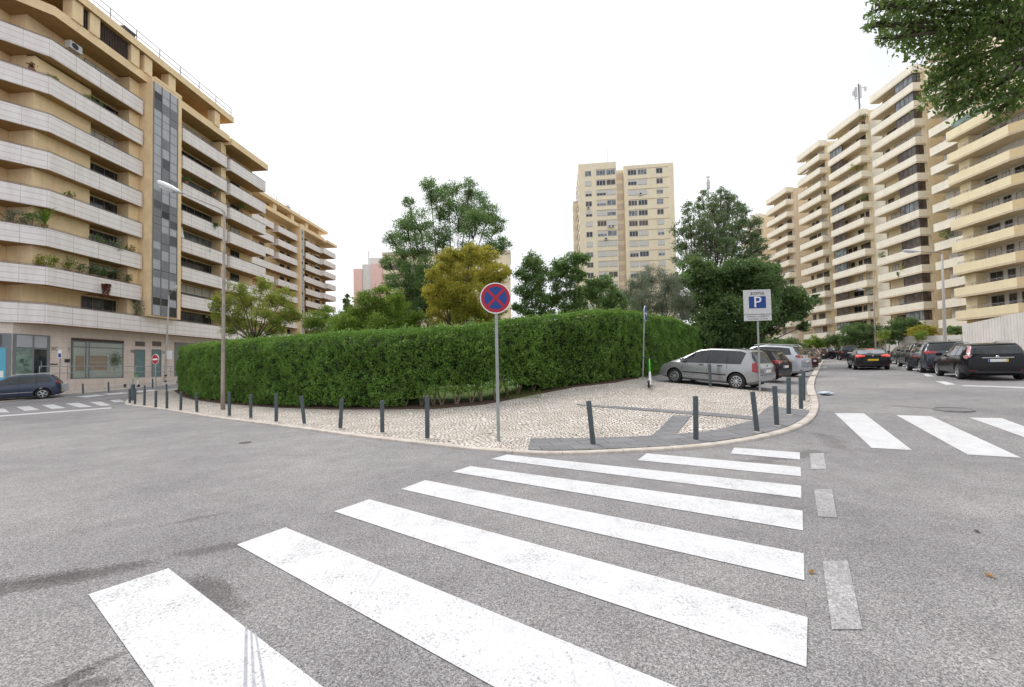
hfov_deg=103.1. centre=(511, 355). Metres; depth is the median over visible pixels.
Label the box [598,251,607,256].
window
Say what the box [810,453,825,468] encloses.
lane dash
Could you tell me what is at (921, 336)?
sapling
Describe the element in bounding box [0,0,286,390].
apartment building
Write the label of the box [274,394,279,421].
bollard
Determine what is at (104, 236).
window
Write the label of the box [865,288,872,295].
window
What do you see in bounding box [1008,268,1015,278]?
window
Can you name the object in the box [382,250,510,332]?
apartment building
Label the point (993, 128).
window
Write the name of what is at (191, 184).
window
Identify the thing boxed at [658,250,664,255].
window
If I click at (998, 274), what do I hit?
window
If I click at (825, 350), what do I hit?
parked car
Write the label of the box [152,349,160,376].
door
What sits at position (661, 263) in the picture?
window
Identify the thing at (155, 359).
no entry sign
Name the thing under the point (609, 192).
window
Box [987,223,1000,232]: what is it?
window
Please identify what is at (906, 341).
retaining wall
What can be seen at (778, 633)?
road marking
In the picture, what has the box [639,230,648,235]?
window
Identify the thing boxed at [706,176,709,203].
antenna mast
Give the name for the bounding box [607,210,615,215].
window
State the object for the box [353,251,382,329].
apartment building
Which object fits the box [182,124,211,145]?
window
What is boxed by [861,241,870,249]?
window
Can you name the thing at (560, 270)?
young tree
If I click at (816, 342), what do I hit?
bush
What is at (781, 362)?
parked car
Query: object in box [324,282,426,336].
garden shrub
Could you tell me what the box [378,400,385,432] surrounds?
bollard
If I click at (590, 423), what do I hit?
bollard
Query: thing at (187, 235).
window
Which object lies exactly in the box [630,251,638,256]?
window
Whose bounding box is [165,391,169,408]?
bollard
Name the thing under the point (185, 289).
window
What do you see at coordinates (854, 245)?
apartment tower
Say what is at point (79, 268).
balcony plant
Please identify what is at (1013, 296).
window
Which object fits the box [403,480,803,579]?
road marking
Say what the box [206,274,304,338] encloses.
lime tree
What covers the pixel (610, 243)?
window
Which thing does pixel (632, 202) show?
window
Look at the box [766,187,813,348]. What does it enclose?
apartment tower
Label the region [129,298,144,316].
balcony plant
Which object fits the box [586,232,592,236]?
window
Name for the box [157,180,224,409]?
street lamp
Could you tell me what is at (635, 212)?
window
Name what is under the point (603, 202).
window
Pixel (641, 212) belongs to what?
window
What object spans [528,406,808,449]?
slab pavement
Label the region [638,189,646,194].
window
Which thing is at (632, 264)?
window
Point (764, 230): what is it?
apartment tower
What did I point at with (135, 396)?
bollard
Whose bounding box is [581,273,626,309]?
young tree
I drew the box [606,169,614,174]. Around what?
window
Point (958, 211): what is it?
window
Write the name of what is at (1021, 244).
window
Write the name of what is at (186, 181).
balcony plant
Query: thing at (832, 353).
parked car
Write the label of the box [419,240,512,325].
yellowing tree
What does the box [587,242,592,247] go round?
window
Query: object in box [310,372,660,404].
park grass
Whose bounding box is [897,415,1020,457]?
road marking
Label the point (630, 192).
window
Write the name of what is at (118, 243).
balcony plant
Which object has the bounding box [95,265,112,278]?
balcony plant
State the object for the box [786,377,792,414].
bollard
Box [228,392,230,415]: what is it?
bollard
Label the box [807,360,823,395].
bay kerb
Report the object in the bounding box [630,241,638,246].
window
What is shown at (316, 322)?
garden shrub
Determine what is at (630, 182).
window
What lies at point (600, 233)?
window
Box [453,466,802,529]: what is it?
road marking
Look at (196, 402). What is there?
bollard
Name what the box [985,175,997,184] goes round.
window
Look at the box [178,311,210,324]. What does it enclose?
window
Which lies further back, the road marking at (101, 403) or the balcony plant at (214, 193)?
the balcony plant at (214, 193)
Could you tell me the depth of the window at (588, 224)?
117.83 m
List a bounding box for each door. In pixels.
[134,349,144,376]
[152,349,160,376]
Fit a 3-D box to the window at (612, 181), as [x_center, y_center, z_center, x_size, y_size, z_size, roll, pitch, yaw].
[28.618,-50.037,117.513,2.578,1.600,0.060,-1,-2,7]
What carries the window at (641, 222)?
in the tower block
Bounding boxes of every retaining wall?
[869,335,962,351]
[962,312,1023,348]
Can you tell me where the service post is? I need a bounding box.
[130,379,134,400]
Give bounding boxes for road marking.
[0,407,110,416]
[18,406,38,410]
[43,404,63,408]
[66,403,91,406]
[76,395,103,396]
[89,568,322,686]
[90,402,108,405]
[237,527,675,686]
[335,499,807,666]
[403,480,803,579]
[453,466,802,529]
[493,455,800,497]
[638,453,800,475]
[731,448,799,458]
[835,413,910,449]
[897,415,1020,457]
[936,381,953,384]
[962,385,1023,387]
[969,417,1023,436]
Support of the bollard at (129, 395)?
on the cobble pavement at (562, 413)
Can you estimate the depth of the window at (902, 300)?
70.26 m
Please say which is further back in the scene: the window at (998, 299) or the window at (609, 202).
the window at (609, 202)
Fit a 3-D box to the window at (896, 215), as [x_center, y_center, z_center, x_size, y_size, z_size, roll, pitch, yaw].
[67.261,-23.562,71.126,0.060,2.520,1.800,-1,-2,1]
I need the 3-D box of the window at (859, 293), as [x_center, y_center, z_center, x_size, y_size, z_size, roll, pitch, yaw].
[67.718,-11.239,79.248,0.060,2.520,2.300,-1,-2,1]
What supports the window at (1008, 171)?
in the apartment tower at (988, 178)
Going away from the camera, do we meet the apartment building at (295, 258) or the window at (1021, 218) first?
the window at (1021, 218)
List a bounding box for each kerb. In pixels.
[0,384,173,401]
[125,388,818,454]
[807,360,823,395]
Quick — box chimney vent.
[120,25,135,36]
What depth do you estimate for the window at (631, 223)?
117.03 m
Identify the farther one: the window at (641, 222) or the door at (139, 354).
the window at (641, 222)
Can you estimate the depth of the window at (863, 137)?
77.77 m
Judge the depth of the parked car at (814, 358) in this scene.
27.56 m
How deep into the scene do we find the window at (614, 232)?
117.03 m
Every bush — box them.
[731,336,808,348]
[802,334,824,348]
[813,334,845,347]
[836,320,885,347]
[874,331,894,350]
[878,315,925,346]
[906,324,939,341]
[942,325,961,340]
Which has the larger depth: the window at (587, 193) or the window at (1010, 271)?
the window at (587, 193)
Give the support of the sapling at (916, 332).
on the road
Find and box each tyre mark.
[243,626,247,686]
[250,629,254,686]
[255,633,265,686]
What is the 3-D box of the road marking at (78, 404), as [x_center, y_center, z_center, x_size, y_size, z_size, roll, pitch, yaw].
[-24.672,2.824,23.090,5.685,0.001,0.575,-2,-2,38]
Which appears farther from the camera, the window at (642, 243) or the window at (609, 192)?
the window at (609, 192)
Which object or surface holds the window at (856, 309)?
in the apartment tower at (854, 245)
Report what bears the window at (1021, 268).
in the apartment tower at (988, 178)
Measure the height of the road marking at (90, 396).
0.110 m
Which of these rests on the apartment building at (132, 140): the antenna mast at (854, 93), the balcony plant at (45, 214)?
the balcony plant at (45, 214)
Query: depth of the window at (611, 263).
116.76 m
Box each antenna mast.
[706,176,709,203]
[852,84,866,108]
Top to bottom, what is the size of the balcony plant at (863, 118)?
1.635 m
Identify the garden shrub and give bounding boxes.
[301,302,342,334]
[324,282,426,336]
[394,273,436,326]
[575,293,650,316]
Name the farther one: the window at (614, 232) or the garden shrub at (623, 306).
the window at (614, 232)
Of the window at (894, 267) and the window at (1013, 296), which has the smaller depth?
the window at (1013, 296)
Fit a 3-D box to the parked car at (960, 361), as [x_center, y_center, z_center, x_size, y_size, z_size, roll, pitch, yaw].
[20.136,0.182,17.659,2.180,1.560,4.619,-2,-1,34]
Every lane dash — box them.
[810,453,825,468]
[814,489,836,517]
[822,560,862,628]
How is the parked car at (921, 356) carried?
on the road
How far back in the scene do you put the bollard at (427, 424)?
9.34 m
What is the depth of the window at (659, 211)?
116.26 m
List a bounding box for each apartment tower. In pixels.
[741,213,778,343]
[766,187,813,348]
[796,140,842,347]
[827,109,879,345]
[869,64,952,339]
[925,23,986,334]
[946,4,1023,334]
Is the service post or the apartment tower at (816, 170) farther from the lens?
the apartment tower at (816, 170)
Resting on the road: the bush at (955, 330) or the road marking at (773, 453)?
the road marking at (773, 453)
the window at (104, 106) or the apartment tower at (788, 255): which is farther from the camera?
the apartment tower at (788, 255)
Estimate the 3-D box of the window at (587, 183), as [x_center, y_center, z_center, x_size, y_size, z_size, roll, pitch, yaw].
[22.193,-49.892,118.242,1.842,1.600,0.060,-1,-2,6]
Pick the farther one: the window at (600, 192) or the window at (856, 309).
the window at (600, 192)
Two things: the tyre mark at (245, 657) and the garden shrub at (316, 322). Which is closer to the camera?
the tyre mark at (245, 657)
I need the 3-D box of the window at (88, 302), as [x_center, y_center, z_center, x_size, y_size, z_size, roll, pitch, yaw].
[-37.946,-3.935,37.665,0.060,2.580,3.577,-1,-2,4]
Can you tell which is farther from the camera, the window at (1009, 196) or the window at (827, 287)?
the window at (827, 287)
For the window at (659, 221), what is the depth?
116.17 m
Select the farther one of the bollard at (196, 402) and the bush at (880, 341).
the bush at (880, 341)
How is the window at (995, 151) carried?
in the apartment tower at (988, 178)
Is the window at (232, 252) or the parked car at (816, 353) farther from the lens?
the window at (232, 252)
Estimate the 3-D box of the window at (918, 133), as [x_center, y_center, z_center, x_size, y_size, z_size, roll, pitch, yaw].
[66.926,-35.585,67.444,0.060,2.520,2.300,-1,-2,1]
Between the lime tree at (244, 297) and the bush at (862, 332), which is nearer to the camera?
the lime tree at (244, 297)
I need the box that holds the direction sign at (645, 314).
[642,306,646,379]
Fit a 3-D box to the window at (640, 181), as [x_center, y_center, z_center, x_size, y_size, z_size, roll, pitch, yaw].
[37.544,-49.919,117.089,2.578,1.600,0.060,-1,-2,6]
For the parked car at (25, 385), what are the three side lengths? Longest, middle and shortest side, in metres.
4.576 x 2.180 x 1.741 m
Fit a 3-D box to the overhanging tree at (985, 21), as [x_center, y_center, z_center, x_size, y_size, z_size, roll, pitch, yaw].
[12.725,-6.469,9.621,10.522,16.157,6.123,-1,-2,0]
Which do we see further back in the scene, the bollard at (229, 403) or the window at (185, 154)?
the window at (185, 154)
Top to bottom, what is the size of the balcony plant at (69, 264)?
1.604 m
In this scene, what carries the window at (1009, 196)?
in the apartment tower at (988, 178)
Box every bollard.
[128,389,130,402]
[134,389,136,403]
[142,390,145,405]
[153,391,156,407]
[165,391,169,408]
[179,391,182,409]
[195,393,198,411]
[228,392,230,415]
[248,394,252,418]
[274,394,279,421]
[299,396,307,423]
[336,399,343,428]
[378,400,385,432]
[423,396,431,439]
[586,401,595,444]
[693,396,698,439]
[708,364,711,386]
[750,391,760,431]
[772,386,780,425]
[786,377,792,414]
[798,376,805,409]
[801,371,805,400]
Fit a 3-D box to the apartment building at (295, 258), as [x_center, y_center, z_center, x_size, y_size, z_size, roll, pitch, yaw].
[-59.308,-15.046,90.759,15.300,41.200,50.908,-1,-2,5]
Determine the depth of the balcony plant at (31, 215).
31.79 m
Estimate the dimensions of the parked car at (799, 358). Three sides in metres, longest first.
4.576 x 2.180 x 1.741 m
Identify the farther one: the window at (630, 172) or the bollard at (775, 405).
the window at (630, 172)
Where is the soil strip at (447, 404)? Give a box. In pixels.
[174,376,637,409]
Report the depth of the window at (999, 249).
51.70 m
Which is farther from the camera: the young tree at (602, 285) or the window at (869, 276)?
the window at (869, 276)
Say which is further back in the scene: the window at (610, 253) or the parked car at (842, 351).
the window at (610, 253)
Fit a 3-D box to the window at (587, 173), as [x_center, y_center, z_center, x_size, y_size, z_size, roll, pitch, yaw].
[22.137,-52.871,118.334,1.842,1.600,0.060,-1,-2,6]
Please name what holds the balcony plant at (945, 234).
on the apartment tower at (945, 149)
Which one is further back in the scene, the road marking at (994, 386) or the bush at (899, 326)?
the bush at (899, 326)
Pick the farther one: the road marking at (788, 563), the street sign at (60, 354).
the street sign at (60, 354)
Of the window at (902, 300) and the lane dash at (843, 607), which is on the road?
the lane dash at (843, 607)
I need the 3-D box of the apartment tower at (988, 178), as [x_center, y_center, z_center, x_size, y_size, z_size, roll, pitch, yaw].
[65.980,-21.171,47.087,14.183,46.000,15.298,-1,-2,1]
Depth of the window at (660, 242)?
115.98 m
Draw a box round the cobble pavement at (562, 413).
[129,377,811,450]
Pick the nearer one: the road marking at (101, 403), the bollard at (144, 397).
the bollard at (144, 397)
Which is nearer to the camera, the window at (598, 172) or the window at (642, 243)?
the window at (642, 243)
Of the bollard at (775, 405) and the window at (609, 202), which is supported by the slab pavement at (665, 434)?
the bollard at (775, 405)
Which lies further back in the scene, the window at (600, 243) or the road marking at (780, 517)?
the window at (600, 243)
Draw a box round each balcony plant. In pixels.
[0,207,28,222]
[19,209,46,228]
[26,62,37,70]
[32,254,59,266]
[38,207,56,227]
[61,256,76,270]
[64,191,76,197]
[73,262,86,273]
[83,264,103,275]
[88,233,105,243]
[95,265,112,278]
[98,283,111,298]
[105,239,122,250]
[110,269,122,280]
[124,274,131,282]
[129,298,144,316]
[181,176,191,184]
[209,186,217,196]
[237,202,247,212]
[848,163,862,171]
[860,114,867,121]
[938,230,953,239]
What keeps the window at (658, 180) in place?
in the tower block
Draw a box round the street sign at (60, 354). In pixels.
[58,350,63,394]
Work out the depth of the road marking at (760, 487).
5.96 m
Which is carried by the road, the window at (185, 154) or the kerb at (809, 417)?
the kerb at (809, 417)
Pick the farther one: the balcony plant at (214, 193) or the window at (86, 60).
the balcony plant at (214, 193)
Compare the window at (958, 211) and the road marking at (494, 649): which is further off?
the window at (958, 211)
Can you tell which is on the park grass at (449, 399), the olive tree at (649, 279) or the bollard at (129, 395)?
the olive tree at (649, 279)
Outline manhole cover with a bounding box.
[933,407,974,412]
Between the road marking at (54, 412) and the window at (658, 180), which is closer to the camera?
the road marking at (54, 412)
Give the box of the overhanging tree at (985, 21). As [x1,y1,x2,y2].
[860,0,1023,126]
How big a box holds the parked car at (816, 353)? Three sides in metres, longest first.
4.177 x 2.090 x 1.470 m
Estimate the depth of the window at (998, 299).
51.50 m
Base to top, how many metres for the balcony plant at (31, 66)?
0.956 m
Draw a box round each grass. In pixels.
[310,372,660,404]
[420,386,540,398]
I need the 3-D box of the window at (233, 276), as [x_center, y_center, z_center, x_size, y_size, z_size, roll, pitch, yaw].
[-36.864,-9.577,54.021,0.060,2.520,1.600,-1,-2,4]
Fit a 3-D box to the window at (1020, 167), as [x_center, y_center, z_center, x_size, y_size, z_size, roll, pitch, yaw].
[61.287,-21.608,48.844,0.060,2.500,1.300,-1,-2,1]
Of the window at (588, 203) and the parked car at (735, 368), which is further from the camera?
the window at (588, 203)
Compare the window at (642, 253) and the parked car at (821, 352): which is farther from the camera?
the window at (642, 253)
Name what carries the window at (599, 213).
in the tower block
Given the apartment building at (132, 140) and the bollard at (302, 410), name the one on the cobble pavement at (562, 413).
the bollard at (302, 410)
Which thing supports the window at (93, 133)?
in the apartment building at (132, 140)
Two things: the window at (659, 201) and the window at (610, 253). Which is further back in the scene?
the window at (610, 253)
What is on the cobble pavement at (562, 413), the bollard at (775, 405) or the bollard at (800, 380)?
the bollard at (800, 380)
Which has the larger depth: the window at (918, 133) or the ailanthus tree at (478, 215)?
the window at (918, 133)
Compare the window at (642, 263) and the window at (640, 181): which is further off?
the window at (640, 181)
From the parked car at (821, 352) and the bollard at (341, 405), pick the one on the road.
the parked car at (821, 352)
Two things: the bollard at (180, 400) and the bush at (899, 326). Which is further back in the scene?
the bush at (899, 326)
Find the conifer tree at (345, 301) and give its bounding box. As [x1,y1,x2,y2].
[340,293,352,316]
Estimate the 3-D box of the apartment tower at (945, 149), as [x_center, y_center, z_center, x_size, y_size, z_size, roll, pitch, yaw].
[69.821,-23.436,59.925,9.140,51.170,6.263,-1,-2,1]
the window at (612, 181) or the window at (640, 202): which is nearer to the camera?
the window at (640, 202)
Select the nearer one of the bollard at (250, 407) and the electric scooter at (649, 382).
the bollard at (250, 407)
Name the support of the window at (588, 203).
in the tower block
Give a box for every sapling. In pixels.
[881,330,890,350]
[913,330,924,341]
[917,330,929,341]
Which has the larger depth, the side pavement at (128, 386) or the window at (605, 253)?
the window at (605, 253)
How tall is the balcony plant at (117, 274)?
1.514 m
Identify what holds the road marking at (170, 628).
on the road
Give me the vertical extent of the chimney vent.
0.850 m
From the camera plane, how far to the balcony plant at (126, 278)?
38.72 m
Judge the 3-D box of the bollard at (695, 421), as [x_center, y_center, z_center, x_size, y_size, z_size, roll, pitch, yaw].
[3.816,1.334,8.461,0.218,0.973,0.213,-1,-2,0]
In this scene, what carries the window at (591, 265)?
in the tower block
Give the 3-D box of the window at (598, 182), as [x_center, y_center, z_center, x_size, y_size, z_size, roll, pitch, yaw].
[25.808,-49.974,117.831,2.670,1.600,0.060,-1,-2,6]
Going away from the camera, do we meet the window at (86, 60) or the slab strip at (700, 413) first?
the slab strip at (700, 413)
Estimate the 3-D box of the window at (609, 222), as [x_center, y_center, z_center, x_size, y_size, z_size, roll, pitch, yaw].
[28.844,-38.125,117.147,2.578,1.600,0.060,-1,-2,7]
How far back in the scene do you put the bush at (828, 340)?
61.64 m
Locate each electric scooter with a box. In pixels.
[123,373,139,386]
[642,357,654,387]
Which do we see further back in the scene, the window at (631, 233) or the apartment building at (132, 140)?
the window at (631, 233)
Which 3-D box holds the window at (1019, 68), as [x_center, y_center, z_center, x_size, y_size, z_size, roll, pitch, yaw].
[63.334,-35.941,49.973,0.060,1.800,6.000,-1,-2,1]
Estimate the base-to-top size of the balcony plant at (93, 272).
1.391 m
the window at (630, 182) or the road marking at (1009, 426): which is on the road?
the road marking at (1009, 426)
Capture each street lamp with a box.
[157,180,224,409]
[164,285,177,381]
[856,288,876,347]
[902,249,946,340]
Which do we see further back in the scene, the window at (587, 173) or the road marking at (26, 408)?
the window at (587, 173)
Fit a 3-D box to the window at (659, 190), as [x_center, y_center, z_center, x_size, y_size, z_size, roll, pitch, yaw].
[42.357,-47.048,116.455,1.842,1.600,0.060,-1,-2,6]
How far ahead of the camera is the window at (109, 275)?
37.99 m
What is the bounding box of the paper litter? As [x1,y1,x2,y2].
[817,391,831,394]
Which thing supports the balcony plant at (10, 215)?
on the apartment building at (132, 140)
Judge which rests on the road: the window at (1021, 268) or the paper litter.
the paper litter
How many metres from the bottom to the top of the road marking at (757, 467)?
0.001 m
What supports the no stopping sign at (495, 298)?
on the cobble pavement at (562, 413)
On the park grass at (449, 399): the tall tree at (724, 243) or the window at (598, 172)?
the tall tree at (724, 243)
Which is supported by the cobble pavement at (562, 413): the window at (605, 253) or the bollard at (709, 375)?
the bollard at (709, 375)
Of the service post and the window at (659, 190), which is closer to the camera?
the service post
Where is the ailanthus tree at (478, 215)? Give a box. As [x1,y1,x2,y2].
[377,175,513,332]
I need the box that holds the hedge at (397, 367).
[175,304,708,406]
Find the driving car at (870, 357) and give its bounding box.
[846,348,890,369]
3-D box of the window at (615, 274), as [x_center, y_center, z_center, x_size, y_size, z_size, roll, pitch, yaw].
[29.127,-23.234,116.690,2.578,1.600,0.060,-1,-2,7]
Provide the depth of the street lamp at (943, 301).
38.12 m
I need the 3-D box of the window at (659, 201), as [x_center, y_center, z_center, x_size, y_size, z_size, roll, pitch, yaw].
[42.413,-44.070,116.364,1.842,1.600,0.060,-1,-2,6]
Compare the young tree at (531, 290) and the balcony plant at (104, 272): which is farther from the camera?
the balcony plant at (104, 272)
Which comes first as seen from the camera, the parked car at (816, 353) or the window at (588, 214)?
the parked car at (816, 353)
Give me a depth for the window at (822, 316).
89.05 m
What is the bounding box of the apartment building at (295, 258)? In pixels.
[252,191,336,334]
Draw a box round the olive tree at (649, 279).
[618,263,697,323]
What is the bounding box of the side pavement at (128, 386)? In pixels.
[0,379,177,400]
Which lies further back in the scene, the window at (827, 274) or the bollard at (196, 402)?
the window at (827, 274)
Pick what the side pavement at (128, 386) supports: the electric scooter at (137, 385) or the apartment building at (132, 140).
the electric scooter at (137, 385)
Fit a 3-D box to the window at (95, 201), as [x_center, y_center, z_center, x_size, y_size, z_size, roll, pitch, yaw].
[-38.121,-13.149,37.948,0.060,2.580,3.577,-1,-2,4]
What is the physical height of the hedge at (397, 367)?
4.749 m
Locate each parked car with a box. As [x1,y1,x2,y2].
[0,373,64,398]
[660,348,775,388]
[749,344,811,375]
[755,349,791,379]
[804,349,821,362]
[805,350,817,367]
[813,348,828,358]
[813,349,825,359]
[826,348,838,358]
[835,345,858,359]
[887,346,904,363]
[896,342,919,366]
[905,339,964,372]
[933,340,1023,378]
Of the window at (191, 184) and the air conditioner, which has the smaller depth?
the air conditioner
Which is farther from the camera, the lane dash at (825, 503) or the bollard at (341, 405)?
the bollard at (341, 405)
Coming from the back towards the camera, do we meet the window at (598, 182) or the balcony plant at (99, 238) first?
the window at (598, 182)
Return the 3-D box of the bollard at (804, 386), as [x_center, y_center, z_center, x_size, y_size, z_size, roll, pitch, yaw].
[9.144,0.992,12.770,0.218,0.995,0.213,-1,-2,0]
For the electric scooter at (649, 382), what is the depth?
16.28 m
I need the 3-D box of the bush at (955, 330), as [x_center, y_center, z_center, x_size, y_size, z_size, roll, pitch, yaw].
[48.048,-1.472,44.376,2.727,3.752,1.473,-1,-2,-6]
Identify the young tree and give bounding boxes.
[510,249,557,322]
[544,250,591,317]
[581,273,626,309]
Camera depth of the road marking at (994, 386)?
14.07 m
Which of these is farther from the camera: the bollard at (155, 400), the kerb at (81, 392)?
the kerb at (81, 392)
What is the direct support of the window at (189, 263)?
in the apartment building at (132, 140)
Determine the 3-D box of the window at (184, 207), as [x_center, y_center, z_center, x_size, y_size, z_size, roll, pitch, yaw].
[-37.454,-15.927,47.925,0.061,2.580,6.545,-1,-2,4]
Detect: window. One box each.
[81,296,115,311]
[84,58,118,82]
[89,229,116,245]
[89,263,116,279]
[90,162,117,180]
[90,196,116,213]
[91,96,117,114]
[91,129,117,148]
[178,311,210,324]
[181,151,211,171]
[181,177,211,196]
[181,203,211,222]
[181,257,211,273]
[181,284,210,299]
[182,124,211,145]
[183,231,211,247]
[230,226,238,234]
[230,249,238,257]
[230,272,238,281]
[585,171,590,176]
[585,181,591,186]
[585,191,591,196]
[586,201,591,206]
[586,211,591,216]
[586,221,592,226]
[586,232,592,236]
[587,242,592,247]
[587,262,593,267]
[596,170,605,175]
[596,180,605,185]
[597,190,605,195]
[597,200,605,205]
[597,210,606,215]
[597,221,606,226]
[598,231,606,236]
[598,241,606,246]
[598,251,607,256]
[598,262,607,266]
[599,272,607,277]
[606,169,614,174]
[606,179,615,184]
[607,189,615,194]
[607,200,615,205]
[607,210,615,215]
[607,220,616,225]
[608,230,616,235]
[608,241,616,245]
[608,251,616,256]
[608,261,617,266]
[609,271,617,276]
[628,170,636,175]
[628,180,636,185]
[628,190,636,195]
[628,200,636,205]
[629,210,637,215]
[629,220,637,226]
[629,231,637,236]
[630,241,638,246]
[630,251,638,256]
[630,262,638,267]
[637,169,646,174]
[638,179,646,184]
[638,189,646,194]
[638,199,647,205]
[639,210,647,215]
[639,220,647,225]
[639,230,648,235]
[639,240,648,245]
[640,251,648,256]
[640,261,648,266]
[656,168,662,173]
[656,178,662,183]
[656,188,662,193]
[657,198,663,203]
[657,209,663,214]
[657,219,663,224]
[658,229,664,234]
[658,240,664,245]
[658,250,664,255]
[659,260,664,265]
[815,327,820,333]
[819,313,824,318]
[824,271,829,276]
[824,284,829,290]
[854,291,863,297]
[854,306,861,312]
[856,134,865,140]
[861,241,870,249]
[864,257,871,263]
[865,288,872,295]
[867,273,871,279]
[891,212,900,219]
[892,264,898,271]
[894,138,906,148]
[899,297,904,304]
[908,130,920,139]
[956,208,960,215]
[982,128,994,136]
[983,151,996,160]
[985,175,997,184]
[986,199,998,208]
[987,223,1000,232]
[989,246,1001,257]
[990,271,1003,281]
[991,295,1004,305]
[998,64,1023,82]
[1002,170,1009,177]
[1003,194,1011,202]
[1005,219,1012,227]
[1006,243,1014,252]
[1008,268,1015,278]
[1009,293,1017,303]
[1012,113,1023,122]
[1015,164,1023,173]
[1016,190,1023,198]
[1017,215,1023,224]
[1019,241,1023,250]
[1020,266,1023,276]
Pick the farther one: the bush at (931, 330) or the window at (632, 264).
the window at (632, 264)
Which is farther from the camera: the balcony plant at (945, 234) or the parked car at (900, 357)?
the balcony plant at (945, 234)
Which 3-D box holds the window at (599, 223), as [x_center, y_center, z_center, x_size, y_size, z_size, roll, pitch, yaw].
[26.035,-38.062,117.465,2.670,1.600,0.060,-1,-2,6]
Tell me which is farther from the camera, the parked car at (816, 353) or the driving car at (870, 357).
the parked car at (816, 353)
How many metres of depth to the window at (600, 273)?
117.03 m
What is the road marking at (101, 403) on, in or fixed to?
on the road
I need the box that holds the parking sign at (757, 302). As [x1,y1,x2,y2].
[743,289,771,391]
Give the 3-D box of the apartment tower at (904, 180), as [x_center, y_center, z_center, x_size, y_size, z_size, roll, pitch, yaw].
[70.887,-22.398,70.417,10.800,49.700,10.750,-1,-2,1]
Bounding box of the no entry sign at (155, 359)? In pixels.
[152,354,158,390]
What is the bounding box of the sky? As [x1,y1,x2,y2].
[89,0,1012,348]
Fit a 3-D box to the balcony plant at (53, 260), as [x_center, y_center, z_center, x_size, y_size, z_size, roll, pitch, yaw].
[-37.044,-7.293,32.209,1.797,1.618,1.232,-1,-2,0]
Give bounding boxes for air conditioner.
[65,40,81,54]
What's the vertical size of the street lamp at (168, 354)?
9.591 m
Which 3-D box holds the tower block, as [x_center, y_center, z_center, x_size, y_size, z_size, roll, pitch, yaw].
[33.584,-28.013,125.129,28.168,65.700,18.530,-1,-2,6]
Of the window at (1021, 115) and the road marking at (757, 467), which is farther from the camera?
the window at (1021, 115)
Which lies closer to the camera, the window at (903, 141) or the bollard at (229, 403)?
the bollard at (229, 403)
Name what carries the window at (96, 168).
in the apartment building at (132, 140)
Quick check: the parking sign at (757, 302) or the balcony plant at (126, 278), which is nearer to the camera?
the parking sign at (757, 302)
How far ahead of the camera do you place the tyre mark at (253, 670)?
2.31 m
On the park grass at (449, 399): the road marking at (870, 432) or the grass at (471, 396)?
the grass at (471, 396)
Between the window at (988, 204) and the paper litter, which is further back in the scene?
the window at (988, 204)
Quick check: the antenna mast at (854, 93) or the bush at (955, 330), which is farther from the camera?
the antenna mast at (854, 93)
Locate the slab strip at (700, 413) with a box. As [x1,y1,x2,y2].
[578,404,752,418]
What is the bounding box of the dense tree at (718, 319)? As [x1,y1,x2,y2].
[669,252,823,348]
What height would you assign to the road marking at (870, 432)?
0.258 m
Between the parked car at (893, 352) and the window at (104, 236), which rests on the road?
the parked car at (893, 352)
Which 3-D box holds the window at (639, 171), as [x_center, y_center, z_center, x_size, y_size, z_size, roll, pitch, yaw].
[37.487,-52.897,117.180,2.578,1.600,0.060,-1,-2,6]
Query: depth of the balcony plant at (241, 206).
53.75 m
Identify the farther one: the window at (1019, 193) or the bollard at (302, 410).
the window at (1019, 193)
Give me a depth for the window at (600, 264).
117.08 m
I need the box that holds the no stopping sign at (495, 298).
[480,283,510,441]
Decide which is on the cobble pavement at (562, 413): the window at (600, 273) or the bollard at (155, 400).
the bollard at (155, 400)
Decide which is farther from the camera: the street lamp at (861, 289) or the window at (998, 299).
the street lamp at (861, 289)
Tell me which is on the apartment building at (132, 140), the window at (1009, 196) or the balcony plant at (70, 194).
the balcony plant at (70, 194)
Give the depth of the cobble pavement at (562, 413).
12.52 m
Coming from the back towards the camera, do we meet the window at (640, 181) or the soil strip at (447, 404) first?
the window at (640, 181)
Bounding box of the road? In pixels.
[0,358,1023,686]
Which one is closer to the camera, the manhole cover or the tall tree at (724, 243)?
the manhole cover
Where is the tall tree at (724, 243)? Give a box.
[666,186,777,348]
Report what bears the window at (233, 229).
in the apartment building at (132, 140)
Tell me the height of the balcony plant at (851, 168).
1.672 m
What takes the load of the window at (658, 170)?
in the tower block
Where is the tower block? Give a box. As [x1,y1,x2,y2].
[572,154,677,317]
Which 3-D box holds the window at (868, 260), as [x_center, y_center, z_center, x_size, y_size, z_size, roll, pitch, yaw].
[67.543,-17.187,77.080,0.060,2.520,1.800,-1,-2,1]
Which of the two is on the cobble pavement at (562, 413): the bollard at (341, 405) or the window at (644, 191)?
the bollard at (341, 405)
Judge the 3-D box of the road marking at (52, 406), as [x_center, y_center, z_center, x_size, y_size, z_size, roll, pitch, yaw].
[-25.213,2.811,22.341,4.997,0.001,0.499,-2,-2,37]
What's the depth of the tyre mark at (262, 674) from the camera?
2.29 m
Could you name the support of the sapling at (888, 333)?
on the road

